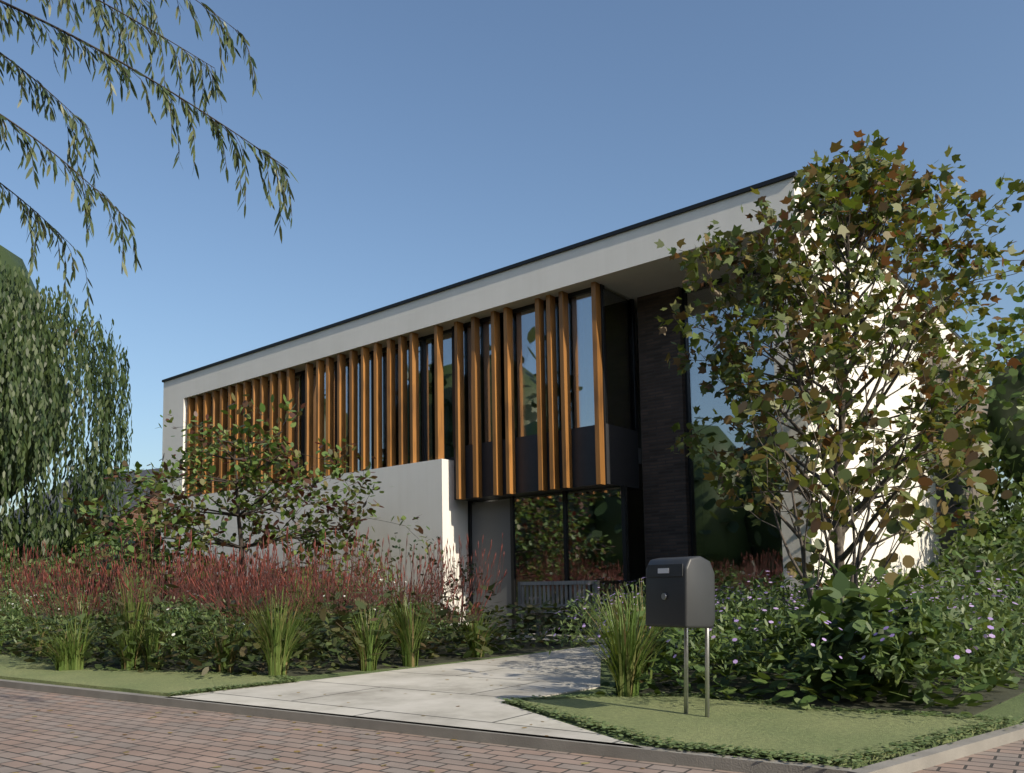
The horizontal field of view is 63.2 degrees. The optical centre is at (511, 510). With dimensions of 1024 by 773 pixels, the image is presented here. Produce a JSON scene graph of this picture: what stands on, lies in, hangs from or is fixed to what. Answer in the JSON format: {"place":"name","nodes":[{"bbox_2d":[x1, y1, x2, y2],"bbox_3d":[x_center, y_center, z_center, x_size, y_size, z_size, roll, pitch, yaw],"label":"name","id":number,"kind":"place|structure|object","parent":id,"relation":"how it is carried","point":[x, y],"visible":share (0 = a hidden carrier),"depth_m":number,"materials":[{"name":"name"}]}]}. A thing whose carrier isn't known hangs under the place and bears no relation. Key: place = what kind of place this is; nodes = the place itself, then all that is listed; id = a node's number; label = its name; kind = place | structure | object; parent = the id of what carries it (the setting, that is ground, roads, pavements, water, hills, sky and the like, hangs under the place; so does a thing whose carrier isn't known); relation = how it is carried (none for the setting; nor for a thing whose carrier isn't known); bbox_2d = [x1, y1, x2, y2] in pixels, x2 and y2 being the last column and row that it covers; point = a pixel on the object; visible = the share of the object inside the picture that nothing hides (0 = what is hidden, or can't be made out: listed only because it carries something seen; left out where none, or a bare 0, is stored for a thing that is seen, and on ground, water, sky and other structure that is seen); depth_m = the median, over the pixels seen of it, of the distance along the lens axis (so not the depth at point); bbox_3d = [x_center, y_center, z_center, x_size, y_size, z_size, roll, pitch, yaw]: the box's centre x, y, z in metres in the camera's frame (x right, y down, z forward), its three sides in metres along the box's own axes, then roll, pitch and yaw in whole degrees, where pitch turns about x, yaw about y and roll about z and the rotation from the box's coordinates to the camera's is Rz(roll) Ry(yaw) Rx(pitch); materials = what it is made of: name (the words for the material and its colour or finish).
{"place":"outdoors","nodes":[
{"label":"outdoors","id":0,"kind":"place"},
{"bbox_2d":[0,468,161,544],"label":"shrub","id":1,"kind":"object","parent":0,"point":[125,496],"depth_m":40.14,"materials":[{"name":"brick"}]},
{"bbox_2d":[0,687,741,772],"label":"road","id":2,"kind":"structure","parent":0,"point":[193,742],"depth_m":4.97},
{"bbox_2d":[11,660,642,772],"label":"fallen leaves","id":3,"kind":"object","parent":2,"relation":"on","point":[299,729],"visible":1,"depth_m":5.11,"materials":[{"name":"brown plant"}]},
{"bbox_2d":[0,0,1023,526],"label":"sky","id":4,"kind":"structure","parent":0,"point":[428,145],"materials":[{"name":"blue"}]},
{"bbox_2d":[4,630,1023,769],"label":"garden ground","id":5,"kind":"structure","parent":0,"point":[1014,707],"depth_m":5.75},
{"bbox_2d":[0,525,83,577],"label":"hedge tree leaves","id":6,"kind":"object","parent":5,"relation":"on","point":[20,539],"depth_m":34.66,"materials":[{"name":"green plant"}]},
{"bbox_2d":[0,245,132,576],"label":"willow tree","id":7,"kind":"object","parent":5,"relation":"on","point":[25,372],"depth_m":29.57,"materials":[{"name":"green plant"}]},
{"bbox_2d":[53,515,160,574],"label":"hedge leaves","id":8,"kind":"object","parent":5,"relation":"on","point":[96,542],"visible":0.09,"depth_m":29.91,"materials":[{"name":"green plant"}]},
{"bbox_2d":[0,654,290,696],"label":"lawn","id":9,"kind":"structure","parent":5,"relation":"on","point":[159,683],"depth_m":8.21,"materials":[{"name":"green plant"}]},
{"bbox_2d":[139,535,159,575],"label":"hedge tree leaves","id":10,"kind":"object","parent":5,"relation":"on","point":[150,548],"visible":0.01,"depth_m":27.14,"materials":[{"name":"green plant"}]},
{"bbox_2d":[1,632,604,676],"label":"bed soil","id":11,"kind":"structure","parent":5,"relation":"on","point":[448,658],"depth_m":10.17,"materials":[{"name":"brown soil"}]},
{"bbox_2d":[59,393,429,628],"bbox_3d":[-4.650,-0.023,14.327,7.034,4.521,5.586,-5,-6,39],"label":"tiered tree","id":12,"kind":"object","parent":11,"relation":"on","point":[181,513],"depth_m":13.96,"materials":[{"name":"green plant"}]},
{"bbox_2d":[0,581,504,675],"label":"flowering perennials","id":13,"kind":"object","parent":11,"relation":"on","point":[323,616],"visible":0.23,"depth_m":9.45,"materials":[{"name":"green plant"}]},
{"bbox_2d":[0,565,678,696],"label":"grass tufts","id":14,"kind":"object","parent":11,"relation":"on","point":[624,651],"visible":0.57,"depth_m":8.97,"materials":[{"name":"green plant"}]},
{"bbox_2d":[0,555,1023,690],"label":"aster plant","id":15,"kind":"object","parent":11,"relation":"on","point":[1014,625],"depth_m":6.72,"materials":[{"name":"green plant"}]},
{"bbox_2d":[0,594,1023,715],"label":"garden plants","id":16,"kind":"object","parent":11,"relation":"on","point":[975,681],"visible":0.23,"depth_m":7.52,"materials":[{"name":"green plant"}]},
{"bbox_2d":[0,525,506,623],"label":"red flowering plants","id":17,"kind":"object","parent":16,"relation":"on","point":[255,587],"visible":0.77,"depth_m":10.19,"materials":[{"name":"red plant"}]},
{"bbox_2d":[166,644,677,747],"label":"path to house","id":18,"kind":"structure","parent":5,"relation":"on","point":[428,690],"depth_m":6.93,"materials":[{"name":"concrete"}]},
{"bbox_2d":[0,654,1023,766],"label":"ground cover plant leaves","id":19,"kind":"object","parent":5,"relation":"on","point":[856,757],"visible":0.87,"depth_m":4.87,"materials":[{"name":"green plant"}]},
{"bbox_2d":[160,177,998,631],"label":"house walls","id":20,"kind":"structure","parent":5,"relation":"on","point":[632,263],"depth_m":15.66,"materials":[{"name":"white paint"}]},
{"bbox_2d":[186,282,604,499],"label":"wooden slats","id":21,"kind":"object","parent":20,"relation":"attached to","point":[260,389],"visible":0.71,"depth_m":16.16,"materials":[{"name":"brown wood"}]},
{"bbox_2d":[203,269,760,633],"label":"window frames","id":22,"kind":"structure","parent":20,"relation":"in","point":[625,532],"depth_m":14.57,"materials":[{"name":"black metal"}]},
{"bbox_2d":[201,288,634,626],"bbox_3d":[-1.836,-0.512,17.134,15.700,5.730,1.120,-5,-6,39],"label":"house glass","id":23,"kind":"object","parent":22,"relation":"in","point":[619,361],"visible":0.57,"depth_m":15.35,"materials":[{"name":"glass"}]},
{"bbox_2d":[454,423,638,628],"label":"dark house panels","id":24,"kind":"object","parent":20,"relation":"attached to","point":[490,520],"visible":0.57,"depth_m":14.84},
{"bbox_2d":[162,171,986,382],"bbox_3d":[1.711,-3.677,22.346,17.220,0.060,14.070,-5,-6,39],"label":"roof edge","id":25,"kind":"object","parent":20,"relation":"attached to","point":[677,212],"depth_m":14.63,"materials":[{"name":"black metal"}]},
{"bbox_2d":[442,633,784,646],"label":"terrace paving","id":26,"kind":"structure","parent":5,"relation":"on","point":[590,639],"depth_m":13.54,"materials":[{"name":"concrete"}]},
{"bbox_2d":[518,580,617,639],"bbox_3d":[0.894,1.600,13.511,1.590,0.920,0.570,-5,-6,39],"label":"garden bench","id":27,"kind":"object","parent":26,"relation":"on","point":[522,598],"visible":0.62,"depth_m":13.39,"materials":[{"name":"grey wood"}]},
{"bbox_2d":[646,556,714,716],"bbox_3d":[1.092,0.835,5.362,0.329,1.075,0.360,6,-8,-35],"label":"mailbox","id":28,"kind":"object","parent":5,"relation":"on","point":[680,592],"visible":0.94,"depth_m":5.28,"materials":[{"name":"metal"}]},
{"bbox_2d":[510,695,1008,765],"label":"lawn","id":29,"kind":"structure","parent":5,"relation":"on","point":[777,728],"depth_m":5.00,"materials":[{"name":"green plant"}]},
{"bbox_2d":[610,647,1023,715],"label":"bed soil","id":30,"kind":"structure","parent":5,"relation":"on","point":[997,695],"depth_m":6.37,"materials":[{"name":"brown soil"}]},
{"bbox_2d":[1,521,1023,678],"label":"shrub","id":31,"kind":"object","parent":30,"relation":"on","point":[864,606],"visible":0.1,"depth_m":5.98,"materials":[{"name":"green plant"}]},
{"bbox_2d":[582,298,594,425],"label":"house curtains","id":32,"kind":"object","parent":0,"point":[588,363],"visible":0.1,"depth_m":14.19,"materials":[{"name":"fabric"}]},
{"bbox_2d":[468,334,783,639],"bbox_3d":[2.157,-0.121,21.991,15.700,5.900,12.980,-5,-6,39],"label":"window glass","id":33,"kind":"object","parent":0,"point":[739,545],"visible":0.14,"depth_m":18.61,"materials":[{"name":"glass"}]},
{"bbox_2d":[637,287,704,569],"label":"brick wall","id":34,"kind":"structure","parent":0,"point":[667,532],"depth_m":14.11,"materials":[{"name":"black brick"}]},
{"bbox_2d":[654,129,1023,597],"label":"maple tree","id":35,"kind":"object","parent":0,"point":[857,177],"depth_m":8.67,"materials":[{"name":"green plant"}]},
{"bbox_2d":[715,383,1012,637],"bbox_3d":[2.659,0.153,7.428,2.085,2.826,2.849,-1,-5,-2],"label":"tree","id":36,"kind":"object","parent":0,"point":[846,478],"depth_m":7.04,"materials":[{"name":"green plant"}]},
{"bbox_2d":[913,739,1023,772],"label":"driveway paving","id":37,"kind":"structure","parent":0,"point":[1007,758],"depth_m":4.21,"materials":[{"name":"brown brick"}]},
{"label":"ground","id":38,"kind":"structure","parent":0,"visible":0},
{"bbox_2d":[0,0,297,317],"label":"tree branches","id":39,"kind":"object","parent":38,"relation":"on","point":[103,53],"visible":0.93,"depth_m":4.55,"materials":[{"name":"green plant"}]},
{"bbox_2d":[0,679,851,772],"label":"street kerb","id":40,"kind":"structure","parent":38,"relation":"on","point":[742,764],"depth_m":5.03,"materials":[{"name":"concrete"}]},
{"bbox_2d":[0,480,1023,705],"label":"shrub","id":41,"kind":"object","parent":38,"relation":"on","point":[834,591],"depth_m":6.39,"materials":[{"name":"plant"}]},
{"bbox_2d":[848,723,1023,772],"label":"driveway kerb","id":42,"kind":"structure","parent":38,"relation":"on","point":[927,758],"depth_m":4.28,"materials":[{"name":"concrete"}]},
{"bbox_2d":[985,350,1023,494],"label":"tree","id":43,"kind":"object","parent":38,"relation":"on","point":[998,413],"visible":0.54,"depth_m":15.72,"materials":[{"name":"green plant"}]},
{"bbox_3d":[10.911,-0.472,15.685,3.119,5.295,3.012,-5,-6,39],"label":"tree trunk","id":44,"kind":"object","parent":38,"relation":"on","visible":0},
{"bbox_2d":[925,269,1023,560],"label":"tree leaves","id":45,"kind":"object","parent":44,"relation":"attached to","point":[996,462],"visible":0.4,"depth_m":15.91,"materials":[{"name":"green plant"}]},
{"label":"tree trunk","id":46,"kind":"object","parent":38,"relation":"on","visible":0},
{"bbox_2d":[66,538,155,570],"bbox_3d":[-14.647,2.070,31.092,3.867,2.162,4.017,-5,-6,39],"label":"hedge tree","id":47,"kind":"object","parent":46,"relation":"attached to","point":[102,546],"visible":0.03,"depth_m":29.69,"materials":[{"name":"green plant"}]},
{"bbox_3d":[14.586,-0.007,33.488,5.179,7.345,5.317,-5,-6,39],"label":"tree trunk","id":48,"kind":"object","parent":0,"visible":0},
{"bbox_2d":[995,449,1010,486],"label":"tree leaves","id":49,"kind":"object","parent":48,"relation":"attached to","point":[1001,476],"depth_m":31.12,"materials":[{"name":"green plant"}]}
]}

